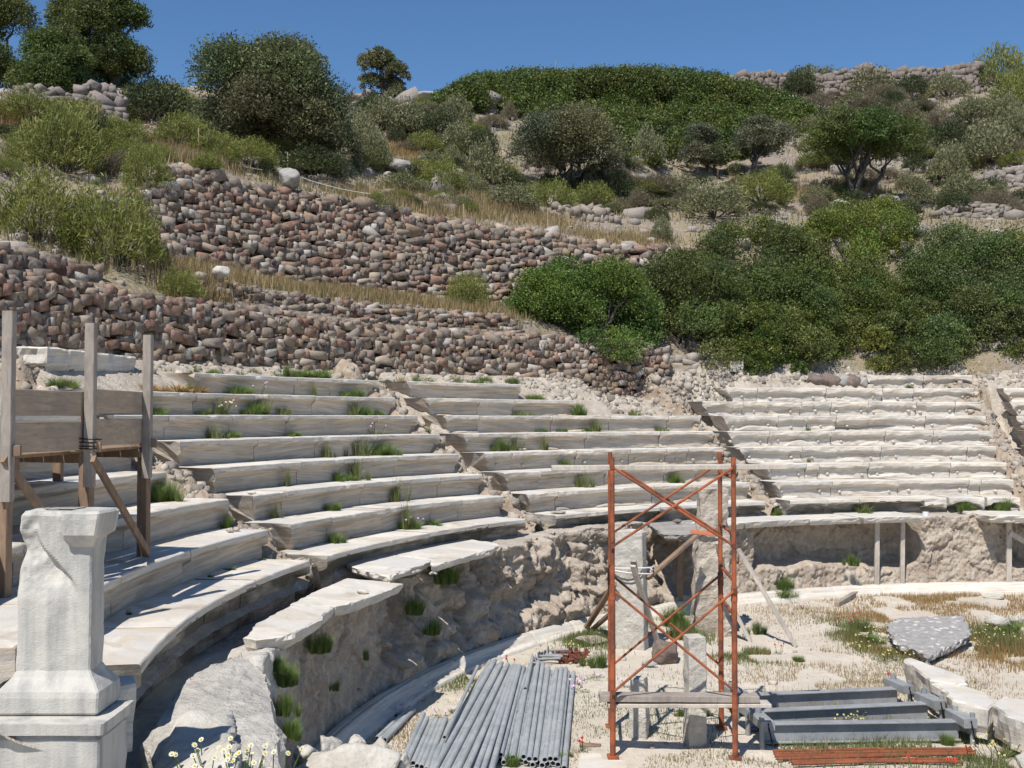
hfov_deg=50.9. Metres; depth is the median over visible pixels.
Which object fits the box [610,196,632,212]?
dry shrub
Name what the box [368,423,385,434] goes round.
flowering weed
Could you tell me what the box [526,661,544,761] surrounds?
steel pipe
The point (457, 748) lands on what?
steel pipe
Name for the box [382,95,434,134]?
sage shrub
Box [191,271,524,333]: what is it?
dry stone wall
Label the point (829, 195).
sage shrub
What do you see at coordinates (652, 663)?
stone wedge
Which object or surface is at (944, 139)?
dry shrub
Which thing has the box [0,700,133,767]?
plinth
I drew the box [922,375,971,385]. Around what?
seat block
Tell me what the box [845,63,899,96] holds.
sage shrub
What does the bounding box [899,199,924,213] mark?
dark shrub
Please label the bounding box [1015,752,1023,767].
marble block
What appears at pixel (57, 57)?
evergreen tree
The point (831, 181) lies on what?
sage shrub
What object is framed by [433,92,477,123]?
sage shrub
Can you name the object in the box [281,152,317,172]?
broom shrub
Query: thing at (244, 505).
seat block
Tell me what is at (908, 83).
dark shrub
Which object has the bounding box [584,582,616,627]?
timber prop
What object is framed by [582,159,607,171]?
sage shrub
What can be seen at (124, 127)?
broom shrub
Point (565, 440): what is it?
seat block
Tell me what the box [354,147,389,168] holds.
broom shrub
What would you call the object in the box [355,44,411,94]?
olive tree
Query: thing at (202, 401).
seat block
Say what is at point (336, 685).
fennel tuft
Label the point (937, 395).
seat block
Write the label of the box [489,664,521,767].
steel pipe
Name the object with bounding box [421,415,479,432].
seat block
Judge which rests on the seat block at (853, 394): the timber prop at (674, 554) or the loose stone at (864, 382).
the loose stone at (864, 382)
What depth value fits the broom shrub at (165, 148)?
28.67 m
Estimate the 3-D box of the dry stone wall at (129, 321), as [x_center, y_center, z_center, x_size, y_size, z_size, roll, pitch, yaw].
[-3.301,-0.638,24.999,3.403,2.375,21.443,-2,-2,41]
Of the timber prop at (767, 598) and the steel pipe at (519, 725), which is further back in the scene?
the timber prop at (767, 598)
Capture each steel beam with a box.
[724,674,914,719]
[738,688,945,735]
[749,705,978,749]
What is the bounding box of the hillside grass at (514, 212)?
[0,76,1023,353]
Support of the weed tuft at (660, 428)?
on the seat block at (683, 438)
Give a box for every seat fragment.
[914,495,946,509]
[935,495,984,510]
[973,495,1019,510]
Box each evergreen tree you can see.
[0,0,41,88]
[1,21,94,93]
[42,0,157,87]
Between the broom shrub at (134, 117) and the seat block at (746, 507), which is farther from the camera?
the broom shrub at (134, 117)
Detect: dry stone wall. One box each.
[0,242,105,284]
[0,266,671,396]
[7,79,129,123]
[84,163,696,308]
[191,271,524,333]
[345,86,501,114]
[376,189,622,224]
[667,353,789,375]
[727,61,983,96]
[865,336,1023,356]
[929,201,1023,218]
[976,167,1023,189]
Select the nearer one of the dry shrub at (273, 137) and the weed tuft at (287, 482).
the weed tuft at (287, 482)
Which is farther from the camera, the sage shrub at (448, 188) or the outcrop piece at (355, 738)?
the sage shrub at (448, 188)
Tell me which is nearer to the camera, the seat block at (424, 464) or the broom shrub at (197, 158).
the seat block at (424, 464)
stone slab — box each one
[579,753,627,767]
[886,616,971,664]
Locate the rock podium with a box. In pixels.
[125,512,1023,767]
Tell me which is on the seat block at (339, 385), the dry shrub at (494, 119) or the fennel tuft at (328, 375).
the fennel tuft at (328, 375)
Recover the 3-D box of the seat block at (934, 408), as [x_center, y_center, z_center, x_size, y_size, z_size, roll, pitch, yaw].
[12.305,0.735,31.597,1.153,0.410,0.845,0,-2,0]
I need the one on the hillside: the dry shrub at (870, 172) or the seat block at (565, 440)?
the dry shrub at (870, 172)
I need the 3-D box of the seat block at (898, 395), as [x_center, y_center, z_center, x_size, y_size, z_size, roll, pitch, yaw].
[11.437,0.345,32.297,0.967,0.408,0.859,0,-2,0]
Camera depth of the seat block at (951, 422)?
30.55 m
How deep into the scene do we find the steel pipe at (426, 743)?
13.57 m
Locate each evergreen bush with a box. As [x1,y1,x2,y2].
[500,249,666,364]
[600,240,755,369]
[692,211,830,327]
[697,300,811,375]
[736,254,911,357]
[774,282,908,374]
[800,192,931,315]
[880,279,1023,375]
[893,215,1023,339]
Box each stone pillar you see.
[615,529,648,650]
[689,486,731,636]
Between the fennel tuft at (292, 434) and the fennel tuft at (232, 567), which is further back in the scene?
the fennel tuft at (292, 434)
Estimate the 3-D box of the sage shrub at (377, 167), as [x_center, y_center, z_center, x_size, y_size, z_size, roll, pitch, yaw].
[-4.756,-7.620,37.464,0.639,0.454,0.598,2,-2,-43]
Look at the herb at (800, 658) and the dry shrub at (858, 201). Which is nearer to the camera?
the herb at (800, 658)
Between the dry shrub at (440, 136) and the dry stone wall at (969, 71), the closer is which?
the dry shrub at (440, 136)
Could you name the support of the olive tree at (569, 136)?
on the hillside
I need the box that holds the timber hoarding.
[0,311,156,597]
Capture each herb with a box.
[503,752,522,767]
[547,750,566,763]
[578,635,594,647]
[578,647,607,667]
[660,602,688,628]
[673,708,683,716]
[706,708,713,716]
[746,620,768,634]
[792,654,805,662]
[847,615,874,634]
[862,632,888,644]
[937,731,957,745]
[987,619,1023,634]
[996,743,1019,757]
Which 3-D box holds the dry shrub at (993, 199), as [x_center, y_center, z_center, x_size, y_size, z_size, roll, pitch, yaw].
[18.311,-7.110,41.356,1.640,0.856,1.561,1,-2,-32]
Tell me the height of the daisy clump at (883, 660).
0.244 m
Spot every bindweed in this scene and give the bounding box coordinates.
[432,706,453,717]
[569,673,587,684]
[570,681,588,692]
[584,670,607,680]
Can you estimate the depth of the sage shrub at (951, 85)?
56.21 m
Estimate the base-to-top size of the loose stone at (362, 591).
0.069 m
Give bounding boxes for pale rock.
[573,635,607,643]
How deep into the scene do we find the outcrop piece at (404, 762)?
10.95 m
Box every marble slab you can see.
[243,605,333,650]
[290,578,402,616]
[346,554,430,582]
[388,539,498,574]
[649,519,695,540]
[685,520,744,529]
[727,515,809,527]
[786,514,861,524]
[833,512,922,523]
[960,510,1023,522]
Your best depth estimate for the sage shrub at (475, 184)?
37.99 m
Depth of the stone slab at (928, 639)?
19.50 m
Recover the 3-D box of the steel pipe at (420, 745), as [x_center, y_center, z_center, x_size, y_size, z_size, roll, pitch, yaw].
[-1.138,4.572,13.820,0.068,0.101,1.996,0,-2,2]
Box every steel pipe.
[374,706,411,740]
[381,708,411,739]
[384,708,415,741]
[404,711,425,754]
[408,716,428,760]
[410,717,434,765]
[414,718,438,767]
[419,718,442,767]
[424,716,447,767]
[425,659,491,767]
[429,720,449,767]
[432,659,496,767]
[439,663,497,767]
[441,661,491,750]
[442,665,478,738]
[444,661,503,767]
[445,662,499,764]
[451,666,503,767]
[455,701,487,767]
[456,662,509,767]
[462,666,509,767]
[465,664,512,767]
[472,720,491,767]
[474,664,515,767]
[481,664,517,767]
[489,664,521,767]
[495,672,526,767]
[498,665,525,757]
[501,668,526,764]
[508,666,527,759]
[510,664,530,757]
[516,666,533,762]
[519,666,534,763]
[521,660,539,759]
[523,655,533,689]
[523,661,540,764]
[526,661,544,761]
[530,668,545,767]
[532,665,550,761]
[536,670,552,765]
[539,671,553,767]
[542,667,558,762]
[548,666,563,761]
[553,666,567,762]
[555,670,569,767]
[561,671,575,767]
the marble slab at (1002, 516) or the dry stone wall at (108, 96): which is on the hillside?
the dry stone wall at (108, 96)
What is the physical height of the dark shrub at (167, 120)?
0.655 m
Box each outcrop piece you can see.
[293,742,317,766]
[320,735,342,751]
[349,734,366,743]
[372,736,390,748]
[397,752,411,767]
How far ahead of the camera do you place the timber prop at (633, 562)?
19.17 m
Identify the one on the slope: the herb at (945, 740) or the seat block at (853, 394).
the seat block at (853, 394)
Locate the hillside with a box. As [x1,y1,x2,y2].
[0,76,1023,387]
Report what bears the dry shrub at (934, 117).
on the hillside
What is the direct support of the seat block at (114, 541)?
on the slope
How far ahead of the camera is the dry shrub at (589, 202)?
41.01 m
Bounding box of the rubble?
[0,352,1023,594]
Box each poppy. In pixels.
[572,736,591,752]
[771,643,783,654]
[906,754,924,767]
[940,757,955,767]
[965,745,982,763]
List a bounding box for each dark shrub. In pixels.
[0,123,21,137]
[67,111,117,149]
[119,72,189,122]
[140,95,179,118]
[157,115,191,126]
[176,95,217,115]
[253,160,278,176]
[275,139,358,178]
[300,134,337,152]
[300,151,339,173]
[317,125,360,155]
[349,91,382,111]
[372,92,390,103]
[387,125,406,142]
[391,163,431,178]
[403,194,422,207]
[416,105,461,136]
[433,160,469,171]
[452,157,464,164]
[467,126,501,153]
[495,169,530,187]
[540,170,554,184]
[560,178,582,188]
[576,166,605,181]
[577,177,611,196]
[595,149,639,168]
[604,162,632,196]
[629,190,655,199]
[643,204,670,219]
[693,174,706,184]
[712,188,747,203]
[723,161,746,175]
[744,200,782,210]
[767,161,796,192]
[780,64,824,95]
[837,188,874,201]
[878,86,906,104]
[884,98,903,115]
[893,72,934,97]
[899,155,929,171]
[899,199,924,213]
[904,144,937,158]
[909,95,932,112]
[916,125,945,140]
[930,118,980,146]
[930,188,973,209]
[934,175,974,185]
[955,120,975,127]
[977,175,1000,189]
[1009,188,1023,199]
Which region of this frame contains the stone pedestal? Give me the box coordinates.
[0,507,120,715]
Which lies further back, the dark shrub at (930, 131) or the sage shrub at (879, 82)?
the sage shrub at (879, 82)
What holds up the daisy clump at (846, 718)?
on the ground at (628, 749)
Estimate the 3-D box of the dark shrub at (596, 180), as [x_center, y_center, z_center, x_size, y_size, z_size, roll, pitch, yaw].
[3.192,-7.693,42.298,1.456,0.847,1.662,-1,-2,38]
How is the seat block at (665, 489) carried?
on the slope
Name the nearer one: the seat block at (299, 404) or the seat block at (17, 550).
the seat block at (17, 550)
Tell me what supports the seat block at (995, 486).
on the slope
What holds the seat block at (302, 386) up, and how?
on the slope
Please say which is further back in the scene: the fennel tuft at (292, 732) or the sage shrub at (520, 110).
the sage shrub at (520, 110)
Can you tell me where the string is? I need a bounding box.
[1,99,370,193]
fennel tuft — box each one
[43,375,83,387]
[151,478,185,501]
[153,406,170,414]
[185,381,195,391]
[195,408,210,414]
[206,368,222,373]
[220,513,233,527]
[222,431,244,437]
[223,384,259,393]
[223,566,236,569]
[240,401,273,414]
[271,368,327,377]
[273,654,289,673]
[273,659,301,687]
[273,689,303,717]
[280,715,305,741]
[281,362,293,376]
[288,431,298,436]
[303,629,337,654]
[307,367,335,378]
[323,500,342,510]
[324,531,347,543]
[329,678,340,691]
[332,471,355,481]
[336,387,366,396]
[358,407,374,414]
[363,646,369,660]
[371,441,403,455]
[374,410,385,414]
[397,519,425,529]
[401,596,429,615]
[422,617,440,635]
[426,520,443,525]
[430,566,464,584]
[472,375,495,382]
[490,437,511,450]
[508,376,521,383]
[521,393,547,399]
[558,459,572,464]
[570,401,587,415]
[582,427,592,431]
[667,472,687,482]
[770,508,782,515]
[773,587,800,598]
[775,576,794,589]
[841,553,860,566]
[956,501,975,512]
[988,496,1014,510]
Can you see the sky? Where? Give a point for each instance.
(440, 41)
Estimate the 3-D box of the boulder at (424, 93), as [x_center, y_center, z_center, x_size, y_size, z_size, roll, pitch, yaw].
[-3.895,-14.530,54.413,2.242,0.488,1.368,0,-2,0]
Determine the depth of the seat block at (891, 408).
31.23 m
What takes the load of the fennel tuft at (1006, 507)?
on the marble slab at (1002, 516)
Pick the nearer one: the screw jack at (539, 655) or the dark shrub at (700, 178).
the screw jack at (539, 655)
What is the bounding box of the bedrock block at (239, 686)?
[140,652,286,767]
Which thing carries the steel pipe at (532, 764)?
on the ground at (628, 749)
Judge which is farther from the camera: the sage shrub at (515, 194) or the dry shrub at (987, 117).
the dry shrub at (987, 117)
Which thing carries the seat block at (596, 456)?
on the slope
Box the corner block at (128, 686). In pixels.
[118,675,136,751]
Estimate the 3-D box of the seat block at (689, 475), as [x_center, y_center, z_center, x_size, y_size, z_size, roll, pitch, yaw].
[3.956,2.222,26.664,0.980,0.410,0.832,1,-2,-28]
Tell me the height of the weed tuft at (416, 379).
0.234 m
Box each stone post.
[628,675,649,739]
[683,633,706,747]
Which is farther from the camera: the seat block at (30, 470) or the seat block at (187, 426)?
the seat block at (187, 426)
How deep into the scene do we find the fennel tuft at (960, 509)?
26.83 m
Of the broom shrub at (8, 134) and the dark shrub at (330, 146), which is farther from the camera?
the dark shrub at (330, 146)
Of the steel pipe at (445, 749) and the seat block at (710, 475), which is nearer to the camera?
the steel pipe at (445, 749)
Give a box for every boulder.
[279,168,299,189]
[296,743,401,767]
[387,159,414,174]
[418,91,434,99]
[651,639,677,664]
[879,195,899,201]
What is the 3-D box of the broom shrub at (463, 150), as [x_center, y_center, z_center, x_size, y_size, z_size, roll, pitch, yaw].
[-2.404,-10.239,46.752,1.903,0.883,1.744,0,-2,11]
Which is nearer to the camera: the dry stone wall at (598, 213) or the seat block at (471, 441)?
the seat block at (471, 441)
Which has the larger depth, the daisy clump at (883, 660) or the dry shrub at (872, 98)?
the dry shrub at (872, 98)
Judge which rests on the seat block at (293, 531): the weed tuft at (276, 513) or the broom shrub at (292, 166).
the weed tuft at (276, 513)
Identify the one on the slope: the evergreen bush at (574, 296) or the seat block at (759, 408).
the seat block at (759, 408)
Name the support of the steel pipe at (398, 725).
on the ground at (628, 749)
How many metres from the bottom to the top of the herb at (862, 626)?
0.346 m
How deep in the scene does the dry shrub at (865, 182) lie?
43.97 m
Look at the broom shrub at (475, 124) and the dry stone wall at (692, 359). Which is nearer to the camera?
the dry stone wall at (692, 359)
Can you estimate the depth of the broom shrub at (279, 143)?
35.15 m
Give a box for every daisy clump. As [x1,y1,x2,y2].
[169,737,216,767]
[190,742,254,767]
[220,736,268,767]
[221,743,270,767]
[259,746,303,767]
[834,711,857,719]
[843,711,865,719]
[845,640,880,653]
[855,634,894,645]
[865,626,890,640]
[870,645,903,661]
[876,647,915,662]
[964,736,1023,762]
[969,637,997,653]
[979,734,1019,758]
[1008,614,1023,624]
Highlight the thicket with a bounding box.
[426,61,825,167]
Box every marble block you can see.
[903,658,967,709]
[931,683,994,739]
[993,696,1023,752]
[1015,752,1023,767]
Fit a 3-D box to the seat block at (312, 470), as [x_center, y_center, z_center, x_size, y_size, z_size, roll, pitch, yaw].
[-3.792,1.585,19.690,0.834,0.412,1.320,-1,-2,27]
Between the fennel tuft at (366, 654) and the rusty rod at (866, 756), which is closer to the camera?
the rusty rod at (866, 756)
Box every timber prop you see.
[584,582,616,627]
[590,613,607,629]
[630,560,648,638]
[630,565,658,640]
[646,535,698,579]
[676,541,683,600]
[716,579,751,641]
[737,548,797,646]
[874,523,879,584]
[900,523,904,583]
[1006,523,1011,581]
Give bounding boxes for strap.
[690,530,715,535]
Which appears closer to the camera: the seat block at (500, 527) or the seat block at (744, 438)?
the seat block at (500, 527)
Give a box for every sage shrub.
[344,105,382,144]
[350,123,394,169]
[355,90,409,131]
[356,161,370,172]
[369,161,382,170]
[374,169,434,192]
[375,196,400,210]
[381,192,406,200]
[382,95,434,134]
[384,79,404,96]
[412,148,446,162]
[413,100,431,113]
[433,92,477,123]
[439,118,483,152]
[440,180,455,195]
[444,144,459,158]
[450,192,477,206]
[452,151,467,165]
[459,174,496,195]
[462,135,512,186]
[464,170,482,183]
[483,179,542,207]
[499,107,530,116]
[515,182,541,199]
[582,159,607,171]
[602,198,629,212]
[626,156,645,169]
[629,118,666,163]
[631,175,643,192]
[648,197,680,206]
[649,214,673,238]
[661,171,698,197]
[677,176,750,218]
[784,166,799,178]
[787,66,814,92]
[797,114,819,131]
[797,183,840,202]
[805,63,835,74]
[815,175,846,190]
[831,157,858,164]
[834,90,867,105]
[840,171,853,187]
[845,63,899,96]
[881,193,895,206]
[889,170,926,189]
[891,98,928,116]
[902,180,940,204]
[920,70,974,97]
[920,182,933,194]
[921,140,973,182]
[935,166,993,199]
[943,104,972,111]
[948,91,996,121]
[950,117,1023,164]
[986,91,1023,121]
[986,100,1023,143]
[989,177,1009,183]
[992,181,1009,194]
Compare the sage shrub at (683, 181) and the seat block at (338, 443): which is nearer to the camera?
the seat block at (338, 443)
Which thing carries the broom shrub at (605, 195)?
on the hillside
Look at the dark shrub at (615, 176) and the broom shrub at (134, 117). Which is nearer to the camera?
the broom shrub at (134, 117)
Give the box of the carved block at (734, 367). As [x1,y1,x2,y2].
[728,361,742,371]
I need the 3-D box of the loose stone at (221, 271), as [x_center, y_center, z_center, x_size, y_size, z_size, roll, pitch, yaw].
[-6.547,-2.514,24.233,0.395,0.319,0.255,0,-2,0]
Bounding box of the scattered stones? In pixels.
[0,80,1023,360]
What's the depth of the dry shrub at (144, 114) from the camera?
40.07 m
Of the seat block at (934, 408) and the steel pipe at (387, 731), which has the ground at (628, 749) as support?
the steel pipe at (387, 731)
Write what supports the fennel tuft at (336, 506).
on the slope
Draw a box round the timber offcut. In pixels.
[834,591,857,606]
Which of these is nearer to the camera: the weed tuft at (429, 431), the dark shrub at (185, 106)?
the weed tuft at (429, 431)
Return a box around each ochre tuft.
[134,382,168,391]
[160,381,195,392]
[193,385,217,392]
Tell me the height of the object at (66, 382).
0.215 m
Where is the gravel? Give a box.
[369,596,1018,767]
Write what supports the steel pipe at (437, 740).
on the ground at (628, 749)
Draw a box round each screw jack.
[535,654,560,663]
[537,651,562,657]
[543,650,568,655]
[547,645,568,652]
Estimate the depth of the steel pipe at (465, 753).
14.46 m
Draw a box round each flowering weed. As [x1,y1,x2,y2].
[211,399,237,414]
[252,381,272,393]
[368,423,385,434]
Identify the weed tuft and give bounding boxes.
[186,366,199,372]
[205,426,229,438]
[211,395,230,414]
[253,394,274,414]
[269,502,285,518]
[276,405,292,414]
[284,469,290,486]
[310,379,316,395]
[321,442,336,457]
[342,436,374,455]
[347,399,373,414]
[348,459,371,480]
[390,478,412,501]
[399,501,416,529]
[404,375,423,381]
[422,425,432,433]
[423,376,436,381]
[450,375,465,382]
[511,410,536,415]
[511,436,524,450]
[540,436,549,449]
[574,472,595,487]
[589,417,602,431]
[628,408,641,415]
[654,425,669,430]
[853,502,874,512]
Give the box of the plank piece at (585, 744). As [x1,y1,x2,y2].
[579,742,600,746]
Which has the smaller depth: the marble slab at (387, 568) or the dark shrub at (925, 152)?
the marble slab at (387, 568)
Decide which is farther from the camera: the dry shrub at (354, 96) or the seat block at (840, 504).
the dry shrub at (354, 96)
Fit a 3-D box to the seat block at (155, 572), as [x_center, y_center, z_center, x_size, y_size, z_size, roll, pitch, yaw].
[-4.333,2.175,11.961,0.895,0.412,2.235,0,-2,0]
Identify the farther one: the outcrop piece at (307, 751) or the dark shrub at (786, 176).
the dark shrub at (786, 176)
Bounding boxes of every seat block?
[0,575,120,618]
[0,605,17,687]
[12,479,78,525]
[12,516,128,585]
[12,543,23,581]
[15,416,80,422]
[16,346,135,371]
[19,462,52,478]
[35,471,166,506]
[59,389,141,414]
[64,444,131,474]
[97,415,168,438]
[102,627,175,708]
[104,549,190,615]
[104,596,221,691]
[114,498,228,548]
[128,528,267,582]
[153,391,196,414]
[154,438,257,465]
[154,580,255,651]
[163,372,296,394]
[163,415,232,438]
[179,461,300,492]
[192,393,253,414]
[194,559,309,629]
[213,490,285,520]
[228,415,288,436]
[232,436,318,460]
[243,515,331,548]
[247,482,363,514]
[250,394,314,414]
[265,458,343,483]
[282,531,428,596]
[285,415,377,435]
[294,377,332,395]
[299,508,385,541]
[300,435,377,457]
[311,396,394,414]
[321,455,397,478]
[329,379,379,396]
[333,479,399,504]
[350,501,433,530]
[371,434,439,453]
[371,476,440,500]
[374,415,417,433]
[385,381,446,397]
[386,453,458,475]
[392,521,487,546]
[403,398,479,414]
[410,498,461,522]
[414,473,481,496]
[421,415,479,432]
[437,495,503,519]
[439,432,527,450]
[444,383,520,399]
[459,451,511,470]
[461,517,525,540]
[477,399,514,415]
[477,416,552,432]
[478,470,540,490]
[495,450,575,469]
[511,490,557,511]
[512,399,573,415]
[513,432,586,449]
[521,468,605,488]
[526,510,586,528]
[536,484,653,509]
[550,416,610,431]
[556,448,630,464]
[565,505,660,524]
[584,431,659,447]
[604,470,665,484]
[608,416,667,430]
[618,448,666,464]
[634,483,691,502]
[637,501,696,520]
[653,431,712,446]
[662,447,687,463]
[663,470,696,482]
[666,416,699,430]
[675,447,722,463]
[679,481,749,500]
[688,401,742,415]
[695,470,736,481]
[710,416,777,430]
[713,431,768,445]
[715,388,756,401]
[725,446,801,462]
[727,499,764,515]
[741,401,800,415]
[749,462,805,478]
[756,388,825,401]
[760,479,831,497]
[767,431,831,445]
[769,497,827,514]
[776,416,807,429]
[795,462,818,478]
[797,446,880,461]
[799,402,830,415]
[805,462,868,478]
[806,416,835,429]
[810,497,859,512]
[819,478,898,496]
[825,388,882,401]
[830,402,867,415]
[830,430,884,445]
[835,416,924,429]
[849,496,924,511]
[864,376,922,387]
[864,461,949,477]
[867,402,915,415]
[870,445,966,460]
[873,430,932,444]
[881,388,913,401]
[884,478,968,495]
[912,388,973,401]
[915,402,954,415]
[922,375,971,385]
[924,416,985,429]
[931,430,992,444]
[941,461,1005,477]
[954,402,980,415]
[961,478,980,494]
[966,446,995,460]
[972,478,1013,494]
[997,388,1023,401]
[1001,402,1023,415]
[1008,416,1023,429]
[1013,430,1023,443]
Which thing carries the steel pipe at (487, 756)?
on the steel pipe
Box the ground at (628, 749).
[365,592,1023,767]
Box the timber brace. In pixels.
[1008,531,1023,543]
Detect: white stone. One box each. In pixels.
[982,593,1003,598]
[984,614,1009,626]
[1008,614,1022,623]
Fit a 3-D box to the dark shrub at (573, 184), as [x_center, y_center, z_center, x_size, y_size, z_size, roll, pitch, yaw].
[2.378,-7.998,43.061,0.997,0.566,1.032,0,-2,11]
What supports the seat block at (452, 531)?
on the rock podium
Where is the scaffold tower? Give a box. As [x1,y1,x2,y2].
[605,452,741,760]
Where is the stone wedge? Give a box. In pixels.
[642,660,657,666]
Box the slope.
[0,350,1023,749]
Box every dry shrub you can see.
[18,107,53,125]
[100,148,139,173]
[129,105,150,119]
[166,118,207,137]
[270,130,298,148]
[344,93,360,101]
[354,180,366,191]
[395,139,424,150]
[402,115,428,135]
[418,101,439,109]
[430,132,454,145]
[430,201,445,210]
[463,142,494,156]
[476,112,511,127]
[476,115,491,131]
[502,99,518,119]
[520,160,554,168]
[578,194,606,204]
[579,170,601,183]
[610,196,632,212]
[614,175,644,184]
[618,168,632,178]
[624,186,654,207]
[640,172,676,188]
[647,173,683,194]
[671,190,685,199]
[678,188,703,203]
[721,177,757,184]
[752,167,775,179]
[794,136,813,149]
[802,192,832,212]
[803,91,837,109]
[806,158,830,168]
[843,176,881,188]
[850,197,871,204]
[851,93,887,106]
[851,93,889,109]
[851,166,875,177]
[860,84,904,97]
[868,166,901,179]
[888,87,909,101]
[891,100,920,121]
[904,95,940,109]
[919,104,962,128]
[940,129,970,145]
[962,189,983,202]
[968,187,1011,207]
[972,194,991,210]
[973,116,998,123]
[974,146,1006,163]
[975,188,1014,202]
[999,137,1023,153]
[1007,195,1023,209]
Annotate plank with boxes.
[551,464,786,470]
[599,692,759,702]
[607,700,771,707]
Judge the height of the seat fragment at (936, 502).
0.366 m
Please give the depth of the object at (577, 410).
28.09 m
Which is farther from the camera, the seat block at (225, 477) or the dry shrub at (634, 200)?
the dry shrub at (634, 200)
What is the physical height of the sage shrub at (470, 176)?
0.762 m
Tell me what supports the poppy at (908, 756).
on the ground at (628, 749)
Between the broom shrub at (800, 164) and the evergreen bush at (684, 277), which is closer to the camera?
the evergreen bush at (684, 277)
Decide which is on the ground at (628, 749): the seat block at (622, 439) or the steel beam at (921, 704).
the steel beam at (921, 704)
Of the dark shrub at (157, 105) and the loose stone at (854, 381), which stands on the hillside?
the dark shrub at (157, 105)
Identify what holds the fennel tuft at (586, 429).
on the seat block at (622, 439)
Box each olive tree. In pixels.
[180,27,362,154]
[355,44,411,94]
[501,96,628,190]
[675,121,726,179]
[724,113,798,176]
[797,101,939,197]
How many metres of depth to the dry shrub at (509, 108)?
52.53 m
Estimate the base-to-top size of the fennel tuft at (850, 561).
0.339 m
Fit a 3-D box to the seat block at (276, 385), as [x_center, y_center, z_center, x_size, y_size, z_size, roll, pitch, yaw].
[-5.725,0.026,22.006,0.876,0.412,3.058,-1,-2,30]
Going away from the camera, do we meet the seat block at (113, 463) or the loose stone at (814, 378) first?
the seat block at (113, 463)
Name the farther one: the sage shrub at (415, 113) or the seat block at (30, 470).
the sage shrub at (415, 113)
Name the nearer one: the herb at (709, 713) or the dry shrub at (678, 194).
the herb at (709, 713)
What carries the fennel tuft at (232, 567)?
on the seat block at (268, 576)
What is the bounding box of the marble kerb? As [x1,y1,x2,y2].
[295,581,1023,767]
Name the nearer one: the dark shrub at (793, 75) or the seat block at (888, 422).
the seat block at (888, 422)
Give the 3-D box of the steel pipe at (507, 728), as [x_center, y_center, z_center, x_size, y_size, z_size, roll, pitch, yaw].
[0.028,4.587,15.398,0.068,0.079,4.608,0,-2,4]
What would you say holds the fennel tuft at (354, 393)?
on the seat block at (329, 405)
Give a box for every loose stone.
[212,266,230,279]
[226,528,233,532]
[357,589,368,593]
[368,371,374,376]
[379,378,391,382]
[549,511,565,513]
[672,519,681,523]
[806,373,829,385]
[821,372,840,386]
[838,374,848,386]
[847,373,860,387]
[860,376,867,387]
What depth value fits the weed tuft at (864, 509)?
26.39 m
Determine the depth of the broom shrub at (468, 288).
31.79 m
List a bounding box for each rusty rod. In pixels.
[773,747,972,752]
[774,750,975,755]
[775,752,947,757]
[777,752,975,760]
[791,757,957,763]
[792,760,962,765]
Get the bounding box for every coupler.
[558,654,573,663]
[564,647,572,656]
[568,653,586,662]
[572,648,589,655]
[574,647,580,656]
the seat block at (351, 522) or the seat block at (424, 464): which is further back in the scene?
the seat block at (424, 464)
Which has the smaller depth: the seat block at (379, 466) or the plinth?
the plinth
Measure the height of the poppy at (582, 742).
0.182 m
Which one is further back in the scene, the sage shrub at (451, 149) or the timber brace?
the sage shrub at (451, 149)
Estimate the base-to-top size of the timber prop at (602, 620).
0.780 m
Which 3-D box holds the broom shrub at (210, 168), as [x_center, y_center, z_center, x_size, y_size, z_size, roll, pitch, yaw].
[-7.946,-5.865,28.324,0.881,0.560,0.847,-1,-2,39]
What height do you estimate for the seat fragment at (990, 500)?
0.366 m
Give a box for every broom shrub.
[0,82,72,119]
[0,127,40,143]
[0,132,40,153]
[0,152,30,177]
[0,161,90,245]
[2,139,44,162]
[15,96,109,174]
[50,152,90,164]
[52,173,172,266]
[54,93,113,120]
[90,127,127,153]
[95,111,153,143]
[101,137,145,156]
[117,133,174,187]
[127,104,145,122]
[140,78,198,109]
[141,141,179,160]
[146,108,218,145]
[155,264,207,298]
[185,150,225,170]
[187,130,243,161]
[197,145,243,164]
[198,151,225,170]
[215,120,269,140]
[228,134,280,168]
[259,129,279,146]
[260,137,301,153]
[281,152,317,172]
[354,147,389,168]
[369,189,384,204]
[385,188,420,198]
[406,129,445,153]
[410,158,440,167]
[412,154,467,191]
[414,94,430,104]
[423,189,451,199]
[440,140,473,154]
[443,269,493,304]
[459,118,489,136]
[460,199,478,211]
[491,164,524,180]
[523,176,581,207]
[565,179,618,205]
[632,180,663,193]
[731,164,797,204]
[769,164,792,178]
[793,150,830,168]
[830,184,848,194]
[921,147,948,157]
[967,156,985,168]
[971,40,1023,87]
[984,65,1023,105]
[997,148,1023,166]
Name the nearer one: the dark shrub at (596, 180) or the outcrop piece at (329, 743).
the outcrop piece at (329, 743)
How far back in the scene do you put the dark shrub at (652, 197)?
42.24 m
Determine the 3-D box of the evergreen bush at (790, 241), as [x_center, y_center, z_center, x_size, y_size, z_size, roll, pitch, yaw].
[8.336,-3.734,37.085,5.414,4.816,4.914,0,-2,0]
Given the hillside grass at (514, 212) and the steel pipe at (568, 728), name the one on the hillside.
the hillside grass at (514, 212)
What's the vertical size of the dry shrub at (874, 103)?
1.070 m
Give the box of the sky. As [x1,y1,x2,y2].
[0,0,1023,94]
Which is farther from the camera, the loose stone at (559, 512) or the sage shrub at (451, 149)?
the sage shrub at (451, 149)
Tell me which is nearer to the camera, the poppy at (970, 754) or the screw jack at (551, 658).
the poppy at (970, 754)
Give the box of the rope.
[615,566,652,574]
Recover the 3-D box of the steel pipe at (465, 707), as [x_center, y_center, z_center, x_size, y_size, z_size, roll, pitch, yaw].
[-0.671,4.619,15.090,0.072,0.098,6.175,0,-2,6]
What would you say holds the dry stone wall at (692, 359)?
on the hillside
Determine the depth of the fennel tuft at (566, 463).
25.14 m

